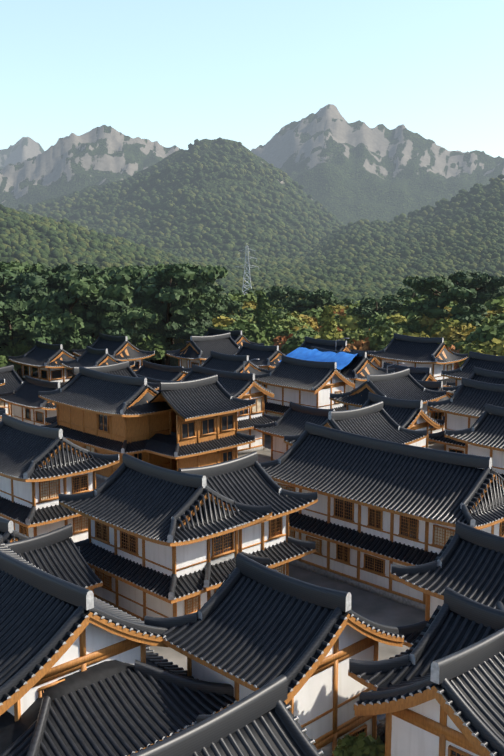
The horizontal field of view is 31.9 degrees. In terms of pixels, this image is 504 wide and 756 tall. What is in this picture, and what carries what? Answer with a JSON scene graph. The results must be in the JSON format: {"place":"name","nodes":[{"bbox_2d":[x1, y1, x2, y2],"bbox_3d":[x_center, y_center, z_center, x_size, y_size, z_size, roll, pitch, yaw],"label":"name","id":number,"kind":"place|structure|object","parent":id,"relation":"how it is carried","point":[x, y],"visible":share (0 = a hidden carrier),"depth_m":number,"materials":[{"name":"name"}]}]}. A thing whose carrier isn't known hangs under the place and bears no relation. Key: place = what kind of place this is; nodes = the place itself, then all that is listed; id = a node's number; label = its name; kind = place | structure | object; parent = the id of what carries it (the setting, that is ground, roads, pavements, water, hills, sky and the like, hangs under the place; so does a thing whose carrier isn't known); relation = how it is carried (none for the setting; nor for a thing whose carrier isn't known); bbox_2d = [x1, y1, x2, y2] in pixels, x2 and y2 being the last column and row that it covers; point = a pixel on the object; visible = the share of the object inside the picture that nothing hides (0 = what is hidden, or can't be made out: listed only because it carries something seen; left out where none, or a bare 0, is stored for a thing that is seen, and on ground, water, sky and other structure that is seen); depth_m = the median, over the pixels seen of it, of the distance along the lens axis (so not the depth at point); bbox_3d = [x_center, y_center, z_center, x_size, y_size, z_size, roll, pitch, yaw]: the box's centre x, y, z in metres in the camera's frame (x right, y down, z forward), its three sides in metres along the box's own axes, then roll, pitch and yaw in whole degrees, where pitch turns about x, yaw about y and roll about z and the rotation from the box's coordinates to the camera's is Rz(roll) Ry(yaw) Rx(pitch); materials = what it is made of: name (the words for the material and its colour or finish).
{"place":"outdoors","nodes":[
{"label":"outdoors","id":0,"kind":"place"},
{"bbox_2d":[0,356,443,669],"bbox_3d":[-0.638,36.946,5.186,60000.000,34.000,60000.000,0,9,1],"label":"ground","id":1,"kind":"structure","parent":0,"point":[376,608],"depth_m":49.78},
{"bbox_2d":[0,344,12,356],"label":"tree","id":2,"kind":"object","parent":1,"relation":"on","point":[3,351],"visible":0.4,"depth_m":116.82,"materials":[{"name":"green plant"}]},
{"bbox_2d":[0,353,15,370],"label":"tree","id":3,"kind":"object","parent":1,"relation":"on","point":[4,361],"visible":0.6,"depth_m":113.39,"materials":[{"name":"green plant"}]},
{"bbox_2d":[0,277,22,301],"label":"tree","id":4,"kind":"object","parent":1,"relation":"on","point":[9,285],"visible":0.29,"depth_m":130.81,"materials":[{"name":"green plant"}]},
{"bbox_2d":[5,334,34,370],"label":"tree","id":5,"kind":"object","parent":1,"relation":"on","point":[17,349],"visible":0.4,"depth_m":117.32,"materials":[{"name":"green plant"}]},
{"bbox_2d":[1,289,48,316],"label":"tree","id":6,"kind":"object","parent":1,"relation":"on","point":[10,295],"visible":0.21,"depth_m":124.33,"materials":[{"name":"green plant"}]},
{"bbox_2d":[0,297,50,362],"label":"tree","id":7,"kind":"object","parent":1,"relation":"on","point":[9,308],"visible":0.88,"depth_m":115.72,"materials":[{"name":"green plant"}]},
{"bbox_2d":[13,272,69,314],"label":"tree","id":8,"kind":"object","parent":1,"relation":"on","point":[34,282],"visible":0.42,"depth_m":127.61,"materials":[{"name":"green plant"}]},
{"bbox_2d":[22,297,90,335],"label":"tree","id":9,"kind":"object","parent":1,"relation":"on","point":[33,304],"visible":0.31,"depth_m":121.40,"materials":[{"name":"green plant"}]},
{"bbox_2d":[22,310,95,352],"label":"tree","id":10,"kind":"object","parent":1,"relation":"on","point":[71,342],"visible":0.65,"depth_m":117.73,"materials":[{"name":"green plant"}]},
{"bbox_2d":[11,278,110,355],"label":"tree","id":11,"kind":"object","parent":1,"relation":"on","point":[59,321],"visible":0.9,"depth_m":117.33,"materials":[{"name":"green plant"}]},
{"bbox_2d":[57,271,92,288],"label":"tree","id":12,"kind":"object","parent":1,"relation":"on","point":[67,272],"depth_m":151.48,"materials":[{"name":"green plant"}]},
{"bbox_2d":[39,294,133,339],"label":"tree","id":13,"kind":"object","parent":1,"relation":"on","point":[96,334],"visible":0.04,"depth_m":125.51,"materials":[{"name":"green plant"}]},
{"bbox_2d":[49,289,137,341],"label":"tree","id":14,"kind":"object","parent":1,"relation":"on","point":[110,325],"visible":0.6,"depth_m":122.54,"materials":[{"name":"green plant"}]},
{"bbox_2d":[64,274,137,299],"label":"tree","id":15,"kind":"object","parent":1,"relation":"on","point":[106,278],"visible":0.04,"depth_m":135.09,"materials":[{"name":"green plant"}]},
{"bbox_2d":[64,302,148,341],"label":"tree","id":16,"kind":"object","parent":1,"relation":"on","point":[142,333],"visible":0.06,"depth_m":127.97,"materials":[{"name":"green plant"}]},
{"bbox_2d":[94,282,162,340],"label":"tree","id":17,"kind":"object","parent":1,"relation":"on","point":[145,318],"visible":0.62,"depth_m":125.49,"materials":[{"name":"green plant"}]},
{"bbox_2d":[109,268,156,300],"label":"tree","id":18,"kind":"object","parent":1,"relation":"on","point":[124,276],"visible":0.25,"depth_m":142.89,"materials":[{"name":"green plant"}]},
{"bbox_2d":[119,266,166,278],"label":"tree","id":19,"kind":"object","parent":1,"relation":"on","point":[144,270],"visible":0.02,"depth_m":158.99,"materials":[{"name":"green plant"}]},
{"bbox_2d":[129,332,170,361],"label":"tree","id":20,"kind":"object","parent":1,"relation":"on","point":[157,344],"visible":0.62,"depth_m":129.21,"materials":[{"name":"green plant"}]},
{"bbox_2d":[132,286,213,349],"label":"tree","id":21,"kind":"object","parent":1,"relation":"on","point":[204,315],"visible":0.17,"depth_m":134.68,"materials":[{"name":"green plant"}]},
{"bbox_2d":[129,264,219,365],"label":"tree","id":22,"kind":"object","parent":1,"relation":"on","point":[196,277],"visible":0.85,"depth_m":131.00,"materials":[{"name":"green plant"}]},
{"bbox_2d":[164,343,185,365],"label":"tree","id":23,"kind":"object","parent":1,"relation":"on","point":[173,360],"visible":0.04,"depth_m":136.18,"materials":[{"name":"green plant"}]},
{"bbox_2d":[165,317,207,343],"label":"tree","id":24,"kind":"object","parent":1,"relation":"on","point":[178,340],"visible":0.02,"depth_m":140.86,"materials":[{"name":"green plant"}]},
{"bbox_2d":[162,319,213,349],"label":"tree","id":25,"kind":"object","parent":1,"relation":"on","point":[184,333],"visible":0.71,"depth_m":129.88,"materials":[{"name":"green plant"}]},
{"bbox_2d":[149,264,227,310],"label":"tree","id":26,"kind":"object","parent":1,"relation":"on","point":[198,294],"visible":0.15,"depth_m":143.57,"materials":[{"name":"green plant"}]},
{"bbox_2d":[199,285,233,314],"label":"tree","id":27,"kind":"object","parent":1,"relation":"on","point":[209,290],"visible":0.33,"depth_m":165.98,"materials":[{"name":"green plant"}]},
{"bbox_2d":[199,303,237,319],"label":"tree","id":28,"kind":"object","parent":1,"relation":"on","point":[217,310],"visible":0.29,"depth_m":151.46,"materials":[{"name":"green plant"}]},
{"bbox_2d":[212,315,237,327],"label":"tree","id":29,"kind":"object","parent":1,"relation":"on","point":[224,321],"visible":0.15,"depth_m":143.99,"materials":[{"name":"yellow plant"}]},
{"bbox_2d":[216,324,255,342],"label":"tree","id":30,"kind":"object","parent":1,"relation":"on","point":[243,329],"visible":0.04,"depth_m":133.25,"materials":[{"name":"green plant"}]},
{"bbox_2d":[215,320,265,340],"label":"tree","id":31,"kind":"object","parent":1,"relation":"on","point":[255,332],"visible":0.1,"depth_m":135.66,"materials":[{"name":"green plant"}]},
{"bbox_2d":[227,300,255,319],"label":"tree","id":32,"kind":"object","parent":1,"relation":"on","point":[235,306],"visible":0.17,"depth_m":158.46,"materials":[{"name":"green plant"}]},
{"bbox_2d":[234,307,254,316],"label":"tree","id":33,"kind":"object","parent":1,"relation":"on","point":[250,311],"visible":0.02,"depth_m":162.74,"materials":[{"name":"green plant"}]},
{"bbox_2d":[240,315,255,323],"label":"tree","id":34,"kind":"object","parent":1,"relation":"on","point":[250,320],"visible":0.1,"depth_m":154.58,"materials":[{"name":"green plant"}]},
{"bbox_2d":[0,330,503,755],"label":"hanok","id":35,"kind":"structure","parent":1,"relation":"on","point":[132,428],"depth_m":48.81,"materials":[{"name":"white paint"}]},
{"bbox_2d":[0,333,503,755],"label":"roof","id":36,"kind":"structure","parent":35,"relation":"on","point":[30,443],"depth_m":46.35,"materials":[{"name":"black tile"}]},
{"bbox_2d":[0,332,503,755],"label":"roof tiles","id":37,"kind":"object","parent":35,"relation":"on","point":[12,731],"visible":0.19,"depth_m":45.05,"materials":[{"name":"black tile"}]},
{"bbox_2d":[253,292,272,328],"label":"tree","id":38,"kind":"object","parent":1,"relation":"on","point":[262,314],"visible":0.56,"depth_m":145.88,"materials":[{"name":"green plant"}]},
{"bbox_2d":[255,338,281,349],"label":"tree","id":39,"kind":"object","parent":1,"relation":"on","point":[266,342],"visible":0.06,"depth_m":135.04,"materials":[{"name":"green plant"}]},
{"bbox_2d":[259,324,291,342],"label":"tree","id":40,"kind":"object","parent":1,"relation":"on","point":[272,332],"visible":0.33,"depth_m":140.05,"materials":[{"name":"green plant"}]},
{"bbox_2d":[270,310,292,326],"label":"tree","id":41,"kind":"object","parent":1,"relation":"on","point":[282,315],"visible":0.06,"depth_m":148.78,"materials":[{"name":"green plant"}]},
{"bbox_2d":[273,333,292,352],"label":"tree","id":42,"kind":"object","parent":1,"relation":"on","point":[277,340],"visible":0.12,"depth_m":136.71,"materials":[{"name":"orange plant"}]},
{"bbox_2d":[269,315,308,328],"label":"tree","id":43,"kind":"object","parent":1,"relation":"on","point":[292,322],"visible":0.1,"depth_m":146.02,"materials":[{"name":"green plant"}]},
{"bbox_2d":[281,327,317,353],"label":"tree","id":44,"kind":"object","parent":1,"relation":"on","point":[295,341],"visible":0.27,"depth_m":131.68,"materials":[{"name":"green plant"}]},
{"bbox_2d":[287,313,313,328],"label":"tree","id":45,"kind":"object","parent":1,"relation":"on","point":[295,315],"visible":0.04,"depth_m":154.12,"materials":[{"name":"yellow plant"}]},
{"bbox_2d":[292,313,318,330],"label":"tree","id":46,"kind":"object","parent":1,"relation":"on","point":[312,322],"visible":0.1,"depth_m":155.74,"materials":[{"name":"yellow plant"}]},
{"bbox_2d":[299,307,323,322],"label":"tree","id":47,"kind":"object","parent":1,"relation":"on","point":[314,313],"visible":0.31,"depth_m":164.07,"materials":[{"name":"green plant"}]},
{"bbox_2d":[243,338,404,373],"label":"street lamp poles","id":48,"kind":"object","parent":1,"relation":"on","point":[335,349],"visible":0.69,"depth_m":89.27,"materials":[{"name":"grey"}]},
{"bbox_2d":[319,304,338,340],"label":"tree","id":49,"kind":"object","parent":1,"relation":"on","point":[328,329],"visible":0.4,"depth_m":125.19,"materials":[{"name":"green plant"}]},
{"bbox_2d":[335,314,363,329],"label":"tree","id":50,"kind":"object","parent":1,"relation":"on","point":[348,322],"visible":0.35,"depth_m":157.76,"materials":[{"name":"green plant"}]},
{"bbox_2d":[341,327,370,343],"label":"tree","id":51,"kind":"object","parent":1,"relation":"on","point":[356,334],"visible":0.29,"depth_m":132.58,"materials":[{"name":"green plant"}]},
{"bbox_2d":[331,732,384,755],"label":"bush","id":52,"kind":"object","parent":1,"relation":"on","point":[361,744],"visible":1,"depth_m":30.43,"materials":[{"name":"green plant"}]},
{"bbox_2d":[347,337,379,360],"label":"tree","id":53,"kind":"object","parent":1,"relation":"on","point":[361,345],"visible":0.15,"depth_m":128.32,"materials":[{"name":"orange plant"}]},
{"bbox_2d":[357,312,394,329],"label":"tree","id":54,"kind":"object","parent":1,"relation":"on","point":[378,319],"visible":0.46,"depth_m":150.18,"materials":[{"name":"green plant"}]},
{"bbox_2d":[352,297,402,316],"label":"tree","id":55,"kind":"object","parent":1,"relation":"on","point":[370,307],"visible":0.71,"depth_m":159.86,"materials":[{"name":"green plant"}]},
{"bbox_2d":[376,714,385,743],"bbox_3d":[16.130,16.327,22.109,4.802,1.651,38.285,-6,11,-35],"label":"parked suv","id":56,"kind":"object","parent":1,"relation":"on","point":[381,722],"visible":0.02,"depth_m":34.70,"materials":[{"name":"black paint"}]},
{"bbox_2d":[368,327,406,350],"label":"tree","id":57,"kind":"object","parent":1,"relation":"on","point":[378,341],"visible":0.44,"depth_m":127.04,"materials":[{"name":"green plant"}]},
{"bbox_2d":[369,323,406,333],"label":"tree","id":58,"kind":"object","parent":1,"relation":"on","point":[384,327],"visible":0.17,"depth_m":140.62,"materials":[{"name":"green plant"}]},
{"bbox_2d":[387,313,410,324],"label":"tree","id":59,"kind":"object","parent":1,"relation":"on","point":[396,318],"visible":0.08,"depth_m":151.67,"materials":[{"name":"yellow plant"}]},
{"bbox_2d":[389,321,418,334],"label":"tree","id":60,"kind":"object","parent":1,"relation":"on","point":[411,328],"visible":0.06,"depth_m":144.88,"materials":[{"name":"green plant"}]},
{"bbox_2d":[403,331,431,337],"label":"tree","id":61,"kind":"object","parent":1,"relation":"on","point":[422,334],"visible":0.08,"depth_m":133.24,"materials":[{"name":"green plant"}]},
{"bbox_2d":[406,314,431,332],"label":"tree","id":62,"kind":"object","parent":1,"relation":"on","point":[415,323],"visible":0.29,"depth_m":148.79,"materials":[{"name":"green plant"}]},
{"bbox_2d":[416,306,452,331],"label":"tree","id":63,"kind":"object","parent":1,"relation":"on","point":[425,321],"visible":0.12,"depth_m":147.08,"materials":[{"name":"green plant"}]},
{"bbox_2d":[402,275,488,325],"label":"tree","id":64,"kind":"object","parent":1,"relation":"on","point":[441,299],"visible":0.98,"depth_m":139.61,"materials":[{"name":"green plant"}]},
{"bbox_2d":[430,317,472,337],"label":"tree","id":65,"kind":"object","parent":1,"relation":"on","point":[443,325],"visible":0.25,"depth_m":137.10,"materials":[{"name":"green plant"}]},
{"bbox_2d":[441,337,462,346],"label":"tree","id":66,"kind":"object","parent":1,"relation":"on","point":[448,343],"visible":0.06,"depth_m":125.96,"materials":[{"name":"green plant"}]},
{"bbox_2d":[432,323,475,339],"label":"tree","id":67,"kind":"object","parent":1,"relation":"on","point":[448,331],"visible":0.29,"depth_m":133.86,"materials":[{"name":"yellow plant"}]},
{"bbox_2d":[448,345,459,368],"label":"tree","id":68,"kind":"object","parent":1,"relation":"on","point":[452,348],"visible":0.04,"depth_m":120.67,"materials":[{"name":"orange plant"}]},
{"bbox_2d":[450,340,463,349],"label":"tree","id":69,"kind":"object","parent":1,"relation":"on","point":[458,344],"depth_m":122.82,"materials":[{"name":"green plant"}]},
{"bbox_2d":[447,328,475,343],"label":"tree","id":70,"kind":"object","parent":1,"relation":"on","point":[461,335],"visible":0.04,"depth_m":126.47,"materials":[{"name":"yellow plant"}]},
{"bbox_2d":[457,339,495,367],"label":"tree","id":71,"kind":"object","parent":1,"relation":"on","point":[475,345],"visible":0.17,"depth_m":115.64,"materials":[{"name":"green plant"}]},
{"bbox_2d":[463,321,503,345],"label":"tree","id":72,"kind":"object","parent":1,"relation":"on","point":[490,331],"visible":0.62,"depth_m":118.09,"materials":[{"name":"green plant"}]},
{"bbox_2d":[475,315,503,327],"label":"tree","id":73,"kind":"object","parent":1,"relation":"on","point":[487,320],"visible":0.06,"depth_m":137.33,"materials":[{"name":"green plant"}]},
{"bbox_2d":[476,338,503,355],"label":"tree","id":74,"kind":"object","parent":1,"relation":"on","point":[497,349],"visible":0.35,"depth_m":113.14,"materials":[{"name":"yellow plant"}]},
{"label":"scaffold tarp","id":75,"kind":"object","parent":1,"relation":"on","visible":0},
{"bbox_2d":[279,347,360,369],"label":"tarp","id":76,"kind":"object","parent":75,"relation":"on","point":[342,359],"depth_m":98.93,"materials":[{"name":"blue plastic"}]},
{"bbox_2d":[0,359,454,612],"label":"hanok paper","id":77,"kind":"object","parent":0,"point":[259,400],"visible":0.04,"depth_m":56.67,"materials":[{"name":"white paper"}]},
{"bbox_2d":[0,327,503,755],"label":"roof ridge","id":78,"kind":"structure","parent":0,"point":[206,731],"depth_m":43.03,"materials":[{"name":"tile"}]},
{"bbox_2d":[0,104,503,369],"bbox_3d":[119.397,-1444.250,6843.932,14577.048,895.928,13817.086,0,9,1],"label":"mountain terrain","id":79,"kind":"structure","parent":0,"point":[329,157],"depth_m":3939.01,"materials":[{"name":"grey stone"}]},
{"bbox_2d":[0,269,16,280],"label":"tree","id":80,"kind":"object","parent":79,"relation":"on","point":[6,273],"visible":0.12,"depth_m":139.87,"materials":[{"name":"green plant"}]},
{"bbox_2d":[0,260,42,272],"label":"tree","id":81,"kind":"object","parent":79,"relation":"on","point":[24,267],"visible":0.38,"depth_m":148.23,"materials":[{"name":"green plant"}]},
{"bbox_2d":[0,270,57,291],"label":"tree","id":82,"kind":"object","parent":79,"relation":"on","point":[18,273],"depth_m":143.91,"materials":[{"name":"green plant"}]},
{"bbox_2d":[51,263,98,276],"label":"tree","id":83,"kind":"object","parent":79,"relation":"on","point":[86,269],"visible":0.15,"depth_m":154.29,"materials":[{"name":"green plant"}]},
{"bbox_2d":[89,265,122,277],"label":"tree","id":84,"kind":"object","parent":79,"relation":"on","point":[101,272],"visible":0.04,"depth_m":175.67,"materials":[{"name":"green plant"}]},
{"bbox_2d":[103,265,137,273],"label":"tree","id":85,"kind":"object","parent":79,"relation":"on","point":[107,269],"depth_m":181.04,"materials":[{"name":"green plant"}]},
{"bbox_2d":[151,263,192,267],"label":"tree","id":86,"kind":"object","parent":79,"relation":"on","point":[162,265],"depth_m":179.02,"materials":[{"name":"green plant"}]},
{"bbox_2d":[227,301,256,315],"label":"tree","id":87,"kind":"object","parent":79,"relation":"on","point":[250,304],"visible":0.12,"depth_m":171.17,"materials":[{"name":"yellow plant"}]},
{"bbox_2d":[229,292,257,304],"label":"tree","id":88,"kind":"object","parent":79,"relation":"on","point":[250,296],"visible":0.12,"depth_m":175.69,"materials":[{"name":"green plant"}]},
{"bbox_2d":[236,246,257,292],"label":"transmission pylon","id":89,"kind":"object","parent":79,"relation":"on","point":[246,247],"visible":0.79,"depth_m":593.82,"materials":[{"name":"silver metal"}]},
{"bbox_2d":[226,288,271,295],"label":"tree","id":90,"kind":"object","parent":79,"relation":"on","point":[232,291],"visible":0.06,"depth_m":199.34,"materials":[{"name":"green plant"}]},
{"bbox_2d":[0,137,503,306],"bbox_3d":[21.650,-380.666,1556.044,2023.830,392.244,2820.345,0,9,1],"label":"forest canopy","id":91,"kind":"object","parent":79,"relation":"on","point":[307,268],"visible":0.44,"depth_m":1795.86,"materials":[{"name":"green plant"}]},
{"bbox_2d":[256,286,300,307],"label":"tree","id":92,"kind":"object","parent":79,"relation":"on","point":[277,295],"visible":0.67,"depth_m":178.33,"materials":[{"name":"green plant"}]},
{"bbox_2d":[285,295,322,312],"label":"tree","id":93,"kind":"object","parent":79,"relation":"on","point":[299,309],"visible":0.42,"depth_m":177.38,"materials":[{"name":"green plant"}]},
{"bbox_2d":[289,289,338,307],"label":"tree","id":94,"kind":"object","parent":79,"relation":"on","point":[325,296],"visible":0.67,"depth_m":176.91,"materials":[{"name":"green plant"}]},
{"bbox_2d":[317,299,353,307],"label":"tree","id":95,"kind":"object","parent":79,"relation":"on","point":[343,302],"visible":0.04,"depth_m":189.97,"materials":[{"name":"green plant"}]},
{"bbox_2d":[332,305,348,312],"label":"tree","id":96,"kind":"object","parent":79,"relation":"on","point":[337,308],"visible":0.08,"depth_m":175.30,"materials":[{"name":"yellow plant"}]},
{"bbox_2d":[342,300,380,315],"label":"tree","id":97,"kind":"object","parent":79,"relation":"on","point":[349,311],"visible":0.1,"depth_m":167.79,"materials":[{"name":"green plant"}]},
{"bbox_2d":[381,294,397,310],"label":"tree","id":98,"kind":"object","parent":79,"relation":"on","point":[389,297],"visible":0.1,"depth_m":167.13,"materials":[{"name":"green plant"}]},
{"bbox_2d":[390,287,423,308],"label":"tree","id":99,"kind":"object","parent":79,"relation":"on","point":[407,294],"visible":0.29,"depth_m":167.78,"materials":[{"name":"green plant"}]},
{"bbox_2d":[398,295,456,319],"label":"tree","id":100,"kind":"object","parent":79,"relation":"on","point":[404,311],"visible":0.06,"depth_m":154.55,"materials":[{"name":"green plant"}]},
{"bbox_2d":[418,271,490,305],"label":"tree","id":101,"kind":"object","parent":79,"relation":"on","point":[473,281],"visible":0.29,"depth_m":160.34,"materials":[{"name":"green plant"}]},
{"bbox_2d":[458,272,503,303],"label":"tree","id":102,"kind":"object","parent":79,"relation":"on","point":[492,289],"visible":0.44,"depth_m":160.77,"materials":[{"name":"green plant"}]},
{"bbox_2d":[478,309,502,318],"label":"tree","id":103,"kind":"object","parent":79,"relation":"on","point":[489,312],"visible":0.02,"depth_m":148.24,"materials":[{"name":"green plant"}]},
{"bbox_2d":[484,295,503,311],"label":"tree","id":104,"kind":"object","parent":79,"relation":"on","point":[493,304],"visible":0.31,"depth_m":151.75,"materials":[{"name":"green plant"}]},
{"bbox_2d":[488,313,503,323],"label":"tree","id":105,"kind":"object","parent":79,"relation":"on","point":[499,317],"visible":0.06,"depth_m":144.77,"materials":[{"name":"green plant"}]},
{"bbox_2d":[0,0,503,157],"label":"sky","id":106,"kind":"structure","parent":0,"point":[170,73],"materials":[{"name":"blue"}]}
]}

